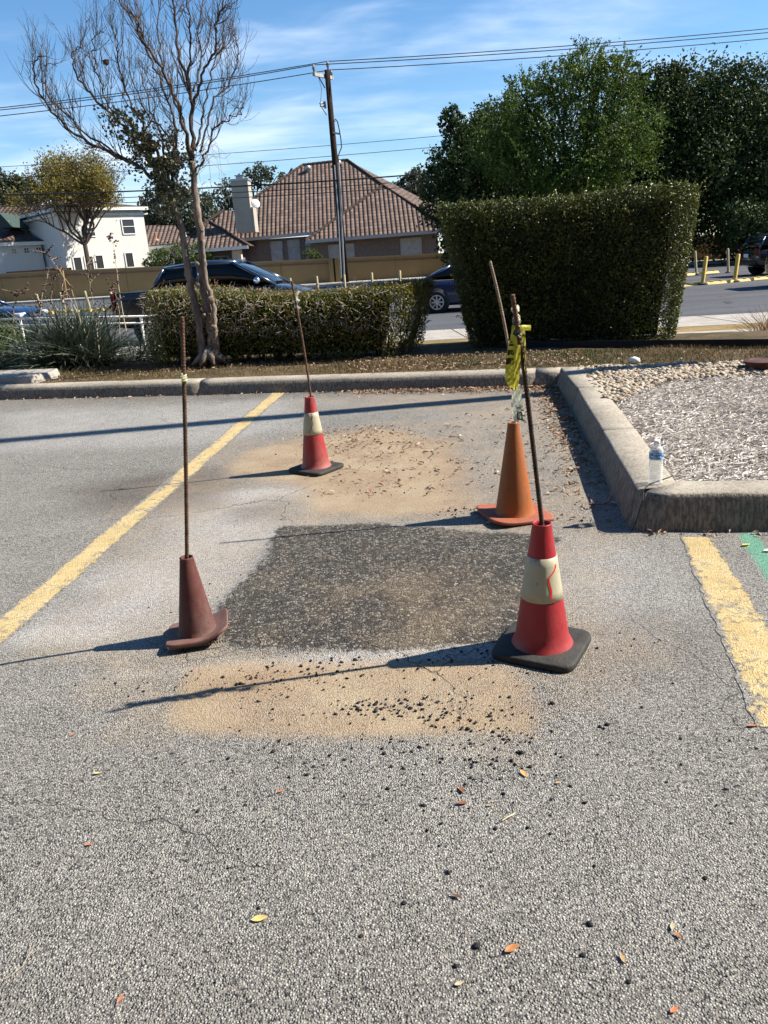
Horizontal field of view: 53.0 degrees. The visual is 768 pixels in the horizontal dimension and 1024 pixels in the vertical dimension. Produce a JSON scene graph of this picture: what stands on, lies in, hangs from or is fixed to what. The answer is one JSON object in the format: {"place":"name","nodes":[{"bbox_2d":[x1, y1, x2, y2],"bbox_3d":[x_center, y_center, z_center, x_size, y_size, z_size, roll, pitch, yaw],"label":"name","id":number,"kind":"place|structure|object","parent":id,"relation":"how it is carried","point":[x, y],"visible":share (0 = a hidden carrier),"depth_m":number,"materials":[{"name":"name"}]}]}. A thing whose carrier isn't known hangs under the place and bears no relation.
{"place":"outdoors","nodes":[
{"label":"outdoors","id":0,"kind":"place"},
{"bbox_2d":[3,259,734,304],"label":"sidewalk","id":1,"kind":"structure","parent":0,"point":[328,284],"depth_m":50.95,"materials":[{"name":"concrete"}]},
{"bbox_2d":[6,268,71,272],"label":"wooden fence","id":2,"kind":"object","parent":1,"relation":"on","point":[38,270],"visible":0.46,"depth_m":53.90,"materials":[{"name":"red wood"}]},
{"bbox_2d":[312,61,348,282],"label":"utility pole","id":3,"kind":"object","parent":1,"relation":"on","point":[328,76],"visible":0.95,"depth_m":49.23,"materials":[{"name":"brown wood"}]},
{"bbox_2d":[0,65,311,109],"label":"power line","id":4,"kind":"object","parent":3,"relation":"attached to","point":[160,89],"visible":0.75,"depth_m":46.87,"materials":[{"name":"black metal"}]},
{"bbox_2d":[0,61,325,107],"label":"power line","id":5,"kind":"object","parent":3,"relation":"attached to","point":[174,85],"visible":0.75,"depth_m":47.82,"materials":[{"name":"black metal"}]},
{"bbox_2d":[1,69,330,115],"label":"power line","id":6,"kind":"object","parent":3,"relation":"attached to","point":[163,95],"visible":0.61,"depth_m":48.79,"materials":[{"name":"black metal"}]},
{"bbox_2d":[0,186,419,206],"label":"power line","id":7,"kind":"object","parent":3,"relation":"attached to","point":[216,198],"visible":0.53,"depth_m":49.69,"materials":[{"name":"black metal"}]},
{"bbox_2d":[0,173,423,195],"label":"power line","id":8,"kind":"object","parent":3,"relation":"attached to","point":[215,187],"visible":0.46,"depth_m":49.37,"materials":[{"name":"black metal"}]},
{"bbox_2d":[0,179,434,201],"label":"power line","id":9,"kind":"object","parent":3,"relation":"attached to","point":[215,193],"visible":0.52,"depth_m":49.54,"materials":[{"name":"black metal"}]},
{"bbox_2d":[1,124,556,166],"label":"power line","id":10,"kind":"object","parent":3,"relation":"attached to","point":[226,153],"visible":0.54,"depth_m":49.53,"materials":[{"name":"black metal"}]},
{"bbox_2d":[0,133,577,178],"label":"power line","id":11,"kind":"object","parent":3,"relation":"attached to","point":[225,164],"visible":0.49,"depth_m":49.65,"materials":[{"name":"black metal"}]},
{"bbox_2d":[314,32,767,64],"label":"power line","id":12,"kind":"object","parent":3,"relation":"attached to","point":[537,51],"visible":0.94,"depth_m":46.65,"materials":[{"name":"black metal"}]},
{"bbox_2d":[328,28,767,61],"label":"power line","id":13,"kind":"object","parent":3,"relation":"attached to","point":[545,47],"visible":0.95,"depth_m":47.61,"materials":[{"name":"black metal"}]},
{"bbox_2d":[331,38,767,69],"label":"power line","id":14,"kind":"object","parent":3,"relation":"attached to","point":[540,57],"visible":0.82,"depth_m":48.56,"materials":[{"name":"black metal"}]},
{"bbox_2d":[0,387,767,1023],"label":"parking lot","id":15,"kind":"structure","parent":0,"point":[150,911],"depth_m":2.17,"materials":[{"name":"asphalt"}]},
{"bbox_2d":[0,392,285,644],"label":"parking line","id":16,"kind":"object","parent":15,"relation":"on","point":[19,615],"visible":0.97,"depth_m":4.01,"materials":[{"name":"yellow paint"}]},
{"bbox_2d":[165,554,227,650],"bbox_3d":[-0.702,0.311,2.824,0.228,0.317,0.228,-7,19,-9],"label":"traffic cone","id":17,"kind":"object","parent":15,"relation":"on","point":[199,623],"visible":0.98,"depth_m":2.79,"materials":[{"name":"brown plastic"}]},
{"bbox_2d":[180,317,188,558],"bbox_3d":[-0.679,-0.158,2.628,0.211,0.990,0.018,9,22,35],"label":"rebar rod","id":18,"kind":"object","parent":17,"relation":"in","point":[184,411],"visible":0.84,"depth_m":2.58,"materials":[{"name":"metal"}]},
{"bbox_2d":[180,373,187,382],"bbox_3d":[-0.645,-0.434,2.486,0.022,0.034,0.031,-13,20,-26],"label":"tape scrap","id":19,"kind":"object","parent":18,"relation":"attached to","point":[184,378],"visible":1,"depth_m":2.48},
{"bbox_2d":[251,915,267,920],"bbox_3d":[-0.261,0.852,1.614,0.035,0.003,0.014,-9,26,-4],"label":"fallen leaf","id":20,"kind":"object","parent":15,"relation":"on","point":[258,917],"visible":1,"depth_m":1.61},
{"bbox_2d":[0,365,622,399],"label":"kerb","id":21,"kind":"structure","parent":15,"relation":"on","point":[359,381],"depth_m":8.26,"materials":[{"name":"concrete"}]},
{"bbox_2d":[289,396,343,476],"bbox_3d":[-0.462,-0.510,5.008,0.285,0.485,0.285,10,23,36],"label":"traffic cone","id":22,"kind":"object","parent":15,"relation":"on","point":[316,462],"visible":1,"depth_m":4.97,"materials":[{"name":"plastic"}]},
{"bbox_2d":[290,281,311,396],"bbox_3d":[-0.503,-0.966,4.837,0.025,0.938,0.091,10,23,37],"label":"rebar rod","id":23,"kind":"object","parent":22,"relation":"in","point":[301,334],"visible":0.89,"depth_m":4.79,"materials":[{"name":"metal"}]},
{"bbox_2d":[292,291,300,308],"bbox_3d":[-0.534,-1.298,4.712,0.054,0.112,0.036,0,19,11],"label":"tape scrap","id":24,"kind":"object","parent":23,"relation":"attached to","point":[298,300],"visible":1,"depth_m":4.71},
{"bbox_2d":[6,346,767,537],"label":"leaf litter","id":25,"kind":"object","parent":15,"relation":"on","point":[539,388],"visible":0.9,"depth_m":6.66,"materials":[{"name":"plant"}]},
{"bbox_2d":[74,426,757,983],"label":"asphalt crumbs","id":26,"kind":"object","parent":15,"relation":"on","point":[590,924],"visible":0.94,"depth_m":2.29,"materials":[{"name":"asphalt"}]},
{"bbox_2d":[473,942,480,948],"bbox_3d":[0.183,0.856,1.519,0.016,0.012,0.014,-4,18,0],"label":"asphalt crumb","id":27,"kind":"object","parent":15,"relation":"on","point":[476,945],"visible":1,"depth_m":1.51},
{"bbox_2d":[505,944,518,951],"bbox_3d":[0.250,0.853,1.506,0.035,0.003,0.014,-12,28,-25],"label":"fallen leaf","id":28,"kind":"object","parent":15,"relation":"on","point":[510,947],"visible":1,"depth_m":1.51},
{"bbox_2d":[476,421,553,525],"bbox_3d":[0.655,-0.211,3.878,0.325,0.492,0.325,-8,19,-13],"label":"traffic cone","id":29,"kind":"object","parent":15,"relation":"on","point":[514,505],"visible":0.98,"depth_m":3.84,"materials":[{"name":"orange plastic"}]},
{"bbox_2d":[489,261,517,422],"bbox_3d":[0.586,-0.702,3.718,0.141,0.980,0.017,-3,18,3],"label":"rebar rod","id":30,"kind":"object","parent":29,"relation":"in","point":[499,300],"visible":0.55,"depth_m":3.62,"materials":[{"name":"metal"}]},
{"bbox_2d":[492,520,590,672],"bbox_3d":[0.526,0.250,2.563,0.285,0.455,0.285,6,21,28],"label":"traffic cone","id":31,"kind":"object","parent":15,"relation":"on","point":[539,634],"visible":0.99,"depth_m":2.52,"materials":[{"name":"plastic"}]},
{"bbox_2d":[520,341,544,525],"bbox_3d":[0.476,-0.135,2.418,0.140,0.805,0.017,-18,23,-35],"label":"rebar rod","id":32,"kind":"object","parent":31,"relation":"in","point":[532,443],"visible":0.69,"depth_m":2.38,"materials":[{"name":"metal"}]},
{"bbox_2d":[510,294,522,370],"bbox_3d":[0.394,-0.504,2.241,0.015,0.258,0.104,8,22,31],"label":"rebar rod","id":33,"kind":"object","parent":32,"relation":"attached to","point":[515,312],"visible":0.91,"depth_m":2.20,"materials":[{"name":"metal"}]},
{"bbox_2d":[505,305,530,421],"bbox_3d":[0.393,-0.432,2.265,0.077,0.347,0.036,-10,19,-19],"label":"caution tape","id":34,"kind":"object","parent":33,"relation":"attached to","point":[512,370],"visible":0.88,"depth_m":2.27,"materials":[{"name":"plastic"}]},
{"bbox_2d":[620,952,625,962],"bbox_3d":[0.455,0.849,1.467,0.009,0.002,0.023,-4,22,-8],"label":"fallen leaf","id":35,"kind":"object","parent":15,"relation":"on","point":[622,957],"visible":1,"depth_m":1.47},
{"bbox_2d":[557,367,767,531],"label":"island kerb","id":36,"kind":"structure","parent":15,"relation":"on","point":[620,448],"depth_m":3.69,"materials":[{"name":"concrete"}]},
{"bbox_2d":[631,476,672,531],"bbox_3d":[1.288,-0.044,3.707,0.038,0.185,0.392,13,24,41],"label":"crack","id":37,"kind":"object","parent":36,"relation":"on","point":[642,498],"visible":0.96,"depth_m":3.60,"materials":[{"name":"concrete"}]},
{"bbox_2d":[648,439,663,482],"bbox_3d":[1.303,-0.240,3.689,0.067,0.215,0.067,-4,18,0],"label":"water bottle","id":38,"kind":"object","parent":36,"relation":"on","point":[656,454],"visible":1,"depth_m":3.66,"materials":[{"name":"clear plastic"}]},
{"bbox_2d":[614,376,767,480],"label":"island bed","id":39,"kind":"object","parent":15,"relation":"on","point":[759,456],"visible":0.32,"depth_m":4.91,"materials":[{"name":"gravel"}]},
{"bbox_2d":[578,360,767,402],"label":"gravel","id":40,"kind":"structure","parent":39,"relation":"on","point":[618,381],"depth_m":6.68,"materials":[{"name":"gravel"}]},
{"bbox_2d":[743,357,767,369],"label":"rusty cap","id":41,"kind":"object","parent":40,"relation":"on","point":[759,363],"visible":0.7,"depth_m":6.62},
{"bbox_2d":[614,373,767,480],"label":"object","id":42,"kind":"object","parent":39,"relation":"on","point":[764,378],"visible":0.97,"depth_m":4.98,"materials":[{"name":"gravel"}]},
{"bbox_2d":[681,537,767,726],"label":"parking line","id":43,"kind":"object","parent":15,"relation":"on","point":[738,614],"visible":1,"depth_m":2.73,"materials":[{"name":"yellow paint"}]},
{"bbox_2d":[0,0,767,252],"label":"sky","id":44,"kind":"structure","parent":0,"point":[370,105],"materials":[{"name":"blue"}]},
{"bbox_2d":[2,330,767,382],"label":"planting strip","id":45,"kind":"object","parent":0,"point":[457,348],"visible":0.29,"depth_m":9.16,"materials":[{"name":"soil"}]},
{"bbox_2d":[0,306,34,369],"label":"round shrub","id":46,"kind":"object","parent":45,"relation":"on","point":[5,348],"visible":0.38,"depth_m":10.87,"materials":[{"name":"green plant"}]},
{"bbox_2d":[0,326,39,369],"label":"spiky plant","id":47,"kind":"object","parent":45,"relation":"on","point":[7,364],"visible":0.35,"depth_m":10.81,"materials":[{"name":"green plant"}]},
{"bbox_2d":[0,368,59,383],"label":"concrete pad","id":48,"kind":"object","parent":45,"relation":"on","point":[25,376],"visible":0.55,"depth_m":9.42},
{"bbox_2d":[0,232,159,373],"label":"spiky plant","id":49,"kind":"object","parent":45,"relation":"on","point":[67,342],"visible":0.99,"depth_m":10.35,"materials":[{"name":"green plant"}]},
{"bbox_2d":[8,0,258,366],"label":"bare tree","id":50,"kind":"object","parent":45,"relation":"on","point":[166,165],"visible":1,"depth_m":8.75,"materials":[{"name":"brown plant"}]},
{"bbox_2d":[104,326,166,364],"bbox_3d":[-3.316,-2.412,10.695,1.676,0.631,1.572,-4,18,0],"label":"spiky plant","id":51,"kind":"object","parent":45,"relation":"on","point":[138,356],"visible":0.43,"depth_m":10.74,"materials":[{"name":"green plant"}]},
{"bbox_2d":[218,337,244,360],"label":"hedge shoots","id":52,"kind":"object","parent":45,"relation":"on","point":[237,359],"visible":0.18,"depth_m":10.02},
{"bbox_2d":[136,271,435,366],"bbox_3d":[-1.246,-2.436,9.753,3.776,1.176,1.172,0,19,12],"label":"hedge","id":53,"kind":"object","parent":45,"relation":"on","point":[354,320],"visible":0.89,"depth_m":9.52,"materials":[{"name":"green plant"}]},
{"bbox_2d":[2,343,767,383],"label":"turf","id":54,"kind":"structure","parent":45,"relation":"on","point":[641,351],"depth_m":8.48,"materials":[{"name":"plant"}]},
{"bbox_2d":[434,177,707,347],"bbox_3d":[2.273,-3.030,9.579,3.324,2.041,1.373,-1,19,10],"label":"tall hedge","id":55,"kind":"object","parent":45,"relation":"on","point":[585,265],"visible":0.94,"depth_m":9.18,"materials":[{"name":"green plant"}]},
{"bbox_2d":[500,339,767,347],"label":"edging rail","id":56,"kind":"object","parent":45,"relation":"on","point":[745,343],"visible":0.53,"depth_m":8.66,"materials":[{"name":"black metal"}]},
{"bbox_2d":[628,356,640,363],"bbox_3d":[2.460,-1.491,7.570,0.085,0.078,0.109,-10,19,-18],"label":"white stone","id":57,"kind":"object","parent":45,"relation":"on","point":[634,360],"visible":1,"depth_m":7.54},
{"bbox_2d":[3,262,767,351],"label":"street","id":58,"kind":"structure","parent":0,"point":[721,299],"depth_m":23.73,"materials":[{"name":"asphalt"}]},
{"bbox_2d":[0,300,48,342],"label":"suv","id":59,"kind":"object","parent":58,"relation":"on","point":[18,308],"visible":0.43,"depth_m":22.94,"materials":[{"name":"blue paint"}]},
{"bbox_2d":[83,291,90,308],"bbox_3d":[-12.861,-9.190,33.535,0.320,0.864,0.297,-4,18,0],"label":"delineator post","id":60,"kind":"object","parent":58,"relation":"on","point":[85,295],"visible":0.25,"depth_m":33.46,"materials":[{"name":"yellow plastic"}]},
{"bbox_2d":[110,259,313,344],"bbox_3d":[-4.404,-5.623,20.473,5.336,2.047,2.480,-2,18,7],"label":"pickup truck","id":61,"kind":"object","parent":58,"relation":"on","point":[240,273],"visible":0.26,"depth_m":19.62,"materials":[{"name":"black paint"}]},
{"bbox_2d":[2,312,767,358],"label":"street kerb","id":62,"kind":"structure","parent":58,"relation":"on","point":[687,321],"depth_m":15.84,"materials":[{"name":"concrete"}]},
{"bbox_2d":[406,264,466,313],"bbox_3d":[3.010,-7.153,24.316,4.831,1.537,2.180,-2,18,5],"label":"sedan","id":63,"kind":"object","parent":58,"relation":"on","point":[443,297],"visible":0.28,"depth_m":23.61,"materials":[{"name":"blue paint"}]},
{"bbox_2d":[684,282,698,286],"bbox_3d":[11.190,-8.288,28.064,0.885,0.130,0.249,-8,19,-12],"label":"lane separator","id":64,"kind":"object","parent":58,"relation":"on","point":[692,284],"visible":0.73,"depth_m":27.99,"materials":[{"name":"concrete"}]},
{"bbox_2d":[694,251,699,274],"bbox_3d":[13.839,-11.018,34.074,0.329,1.034,0.297,-4,18,0],"label":"delineator post","id":65,"kind":"object","parent":58,"relation":"on","point":[695,260],"visible":1,"depth_m":34.03,"materials":[{"name":"grey plastic"}]},
{"bbox_2d":[698,256,707,284],"bbox_3d":[11.579,-8.752,27.923,0.390,0.991,0.371,-4,18,0],"label":"delineator post","id":66,"kind":"object","parent":58,"relation":"on","point":[703,276],"visible":1,"depth_m":27.89,"materials":[{"name":"yellow plastic"}]},
{"bbox_2d":[699,270,719,273],"bbox_3d":[14.543,-10.729,34.433,0.944,0.130,0.249,-9,19,-16],"label":"lane separator","id":67,"kind":"object","parent":58,"relation":"on","point":[711,272],"visible":0.71,"depth_m":34.37,"materials":[{"name":"concrete"}]},
{"bbox_2d":[706,280,726,284],"bbox_3d":[12.153,-8.433,28.267,0.885,0.130,0.249,-8,19,-12],"label":"lane separator","id":68,"kind":"object","parent":58,"relation":"on","point":[716,282],"visible":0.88,"depth_m":28.19,"materials":[{"name":"concrete"}]},
{"bbox_2d":[725,248,731,272],"bbox_3d":[15.573,-11.326,34.750,0.314,1.094,0.297,-4,18,0],"label":"delineator post","id":69,"kind":"object","parent":58,"relation":"on","point":[727,253],"visible":0.92,"depth_m":34.71,"materials":[{"name":"grey plastic"}]},
{"bbox_2d":[732,254,739,281],"bbox_3d":[12.921,-8.960,28.307,0.390,0.995,0.371,-4,18,0],"label":"delineator post","id":70,"kind":"object","parent":58,"relation":"on","point":[736,267],"visible":0.96,"depth_m":28.26,"materials":[{"name":"yellow plastic"}]},
{"bbox_2d":[727,278,750,282],"bbox_3d":[13.116,-8.577,28.470,0.885,0.130,0.249,-8,19,-12],"label":"lane separator","id":71,"kind":"object","parent":58,"relation":"on","point":[740,280],"visible":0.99,"depth_m":28.40,"materials":[{"name":"yellow plastic"}]},
{"bbox_2d":[738,233,767,273],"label":"suv","id":72,"kind":"object","parent":58,"relation":"on","point":[753,259],"visible":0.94,"depth_m":31.40,"materials":[{"name":"grey paint"}]},
{"bbox_2d":[750,275,767,279],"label":"lane separator","id":73,"kind":"object","parent":58,"relation":"on","point":[759,278],"visible":1,"depth_m":28.57,"materials":[{"name":"concrete"}]},
{"bbox_2d":[765,250,767,273],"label":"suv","id":74,"kind":"object","parent":58,"relation":"on","point":[766,267],"visible":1,"depth_m":25.28,"materials":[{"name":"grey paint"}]},
{"bbox_2d":[386,323,765,344],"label":"dry verge","id":75,"kind":"structure","parent":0,"point":[709,328],"depth_m":14.44,"materials":[{"name":"beige plant"}]},
{"bbox_2d":[677,328,767,333],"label":"sidewalk","id":76,"kind":"structure","parent":0,"point":[718,331],"depth_m":13.61,"materials":[{"name":"concrete"}]},
{"bbox_3d":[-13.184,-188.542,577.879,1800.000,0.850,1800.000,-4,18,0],"label":"ground","id":77,"kind":"structure","parent":0,"visible":0},
{"bbox_2d":[0,167,43,205],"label":"distant tree","id":78,"kind":"object","parent":77,"relation":"on","point":[10,182],"visible":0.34,"depth_m":76.04,"materials":[{"name":"green plant"}]},
{"bbox_2d":[0,139,128,268],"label":"yellowing tree","id":79,"kind":"object","parent":77,"relation":"on","point":[64,182],"visible":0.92,"depth_m":52.77,"materials":[{"name":"green plant"}]},
{"bbox_2d":[0,315,154,346],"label":"pipe railing","id":80,"kind":"object","parent":77,"relation":"on","point":[129,316],"visible":0.2,"depth_m":12.34,"materials":[{"name":"metal"}]},
{"bbox_2d":[0,201,180,273],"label":"white house","id":81,"kind":"structure","parent":77,"relation":"on","point":[21,238],"depth_m":57.72,"materials":[{"name":"paint"}]},
{"bbox_2d":[11,248,17,253],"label":"window","id":82,"kind":"structure","parent":81,"relation":"in","point":[13,250],"depth_m":56.74,"materials":[{"name":"grey"}]},
{"bbox_2d":[23,247,29,253],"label":"window","id":83,"kind":"structure","parent":81,"relation":"in","point":[26,250],"depth_m":57.30,"materials":[{"name":"grey"}]},
{"bbox_2d":[72,256,83,269],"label":"window","id":84,"kind":"structure","parent":81,"relation":"in","point":[77,261],"depth_m":56.62,"materials":[{"name":"black"}]},
{"bbox_2d":[83,255,94,268],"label":"window","id":85,"kind":"structure","parent":81,"relation":"in","point":[92,260],"depth_m":57.26,"materials":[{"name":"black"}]},
{"bbox_2d":[87,227,95,236],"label":"window","id":86,"kind":"structure","parent":81,"relation":"in","point":[94,233],"depth_m":56.99,"materials":[{"name":"grey"}]},
{"bbox_2d":[94,254,104,268],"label":"window","id":87,"kind":"structure","parent":81,"relation":"in","point":[99,258],"depth_m":57.71,"materials":[{"name":"black"}]},
{"bbox_2d":[120,218,135,234],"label":"window","id":88,"kind":"structure","parent":81,"relation":"in","point":[128,224],"depth_m":58.70,"materials":[{"name":"grey"}]},
{"bbox_2d":[124,252,134,267],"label":"window","id":89,"kind":"structure","parent":81,"relation":"in","point":[129,257],"depth_m":59.25,"materials":[{"name":"black"}]},
{"bbox_2d":[141,239,214,266],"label":"garden shrub","id":90,"kind":"object","parent":77,"relation":"on","point":[159,260],"visible":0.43,"depth_m":56.25,"materials":[{"name":"green plant"}]},
{"bbox_2d":[137,179,219,237],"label":"distant tree","id":91,"kind":"object","parent":77,"relation":"on","point":[208,210],"visible":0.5,"depth_m":76.91,"materials":[{"name":"green plant"}]},
{"bbox_2d":[198,160,292,210],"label":"distant tree","id":92,"kind":"object","parent":77,"relation":"on","point":[263,171],"visible":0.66,"depth_m":80.65,"materials":[{"name":"green plant"}]},
{"bbox_2d":[172,158,441,267],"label":"tiled roof house","id":93,"kind":"structure","parent":77,"relation":"on","point":[382,221],"depth_m":60.05,"materials":[{"name":"tile"}]},
{"bbox_2d":[213,255,228,259],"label":"window","id":94,"kind":"structure","parent":93,"relation":"in","point":[214,257],"depth_m":57.83,"materials":[{"name":"grey"}]},
{"bbox_2d":[270,241,282,249],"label":"window","id":95,"kind":"structure","parent":93,"relation":"in","point":[274,245],"depth_m":60.86,"materials":[{"name":"grey"}]},
{"bbox_2d":[271,249,282,260],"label":"window","id":96,"kind":"structure","parent":93,"relation":"in","point":[277,255],"depth_m":61.08,"materials":[{"name":"grey"}]},
{"bbox_2d":[287,239,299,247],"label":"window","id":97,"kind":"structure","parent":93,"relation":"in","point":[290,243],"depth_m":60.85,"materials":[{"name":"grey"}]},
{"bbox_2d":[288,247,300,259],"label":"window","id":98,"kind":"structure","parent":93,"relation":"in","point":[294,253],"depth_m":61.08,"materials":[{"name":"grey"}]},
{"bbox_2d":[328,243,354,257],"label":"window","id":99,"kind":"structure","parent":93,"relation":"in","point":[333,250],"depth_m":58.34,"materials":[{"name":"grey"}]},
{"bbox_2d":[400,237,421,254],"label":"window","id":100,"kind":"structure","parent":93,"relation":"in","point":[409,246],"depth_m":58.36,"materials":[{"name":"grey"}]},
{"bbox_2d":[301,247,322,258],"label":"garden shrub","id":101,"kind":"object","parent":77,"relation":"on","point":[314,254],"visible":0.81,"depth_m":56.69,"materials":[{"name":"green plant"}]},
{"bbox_2d":[0,237,723,301],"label":"tan wall","id":102,"kind":"structure","parent":77,"relation":"on","point":[307,271],"depth_m":53.49,"materials":[{"name":"concrete"}]},
{"bbox_2d":[392,164,436,204],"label":"distant tree","id":103,"kind":"object","parent":77,"relation":"on","point":[411,188],"visible":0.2,"depth_m":80.61,"materials":[{"name":"green plant"}]},
{"bbox_2d":[413,90,564,267],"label":"oak tree","id":104,"kind":"object","parent":77,"relation":"on","point":[462,181],"visible":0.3,"depth_m":45.33,"materials":[{"name":"green plant"}]},
{"bbox_2d":[461,34,676,199],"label":"feathery tree","id":105,"kind":"object","parent":77,"relation":"on","point":[599,129],"visible":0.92,"depth_m":40.13,"materials":[{"name":"green plant"}]},
{"bbox_2d":[573,42,767,263],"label":"oak tree","id":106,"kind":"object","parent":77,"relation":"on","point":[719,134],"visible":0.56,"depth_m":44.26,"materials":[{"name":"green plant"}]},
{"bbox_2d":[714,192,767,253],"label":"roadside shrub","id":107,"kind":"object","parent":77,"relation":"on","point":[732,225],"visible":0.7,"depth_m":43.11,"materials":[{"name":"green plant"}]},
{"bbox_2d":[732,305,767,330],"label":"dry grass clump","id":108,"kind":"object","parent":77,"relation":"on","point":[760,327],"visible":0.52,"depth_m":11.72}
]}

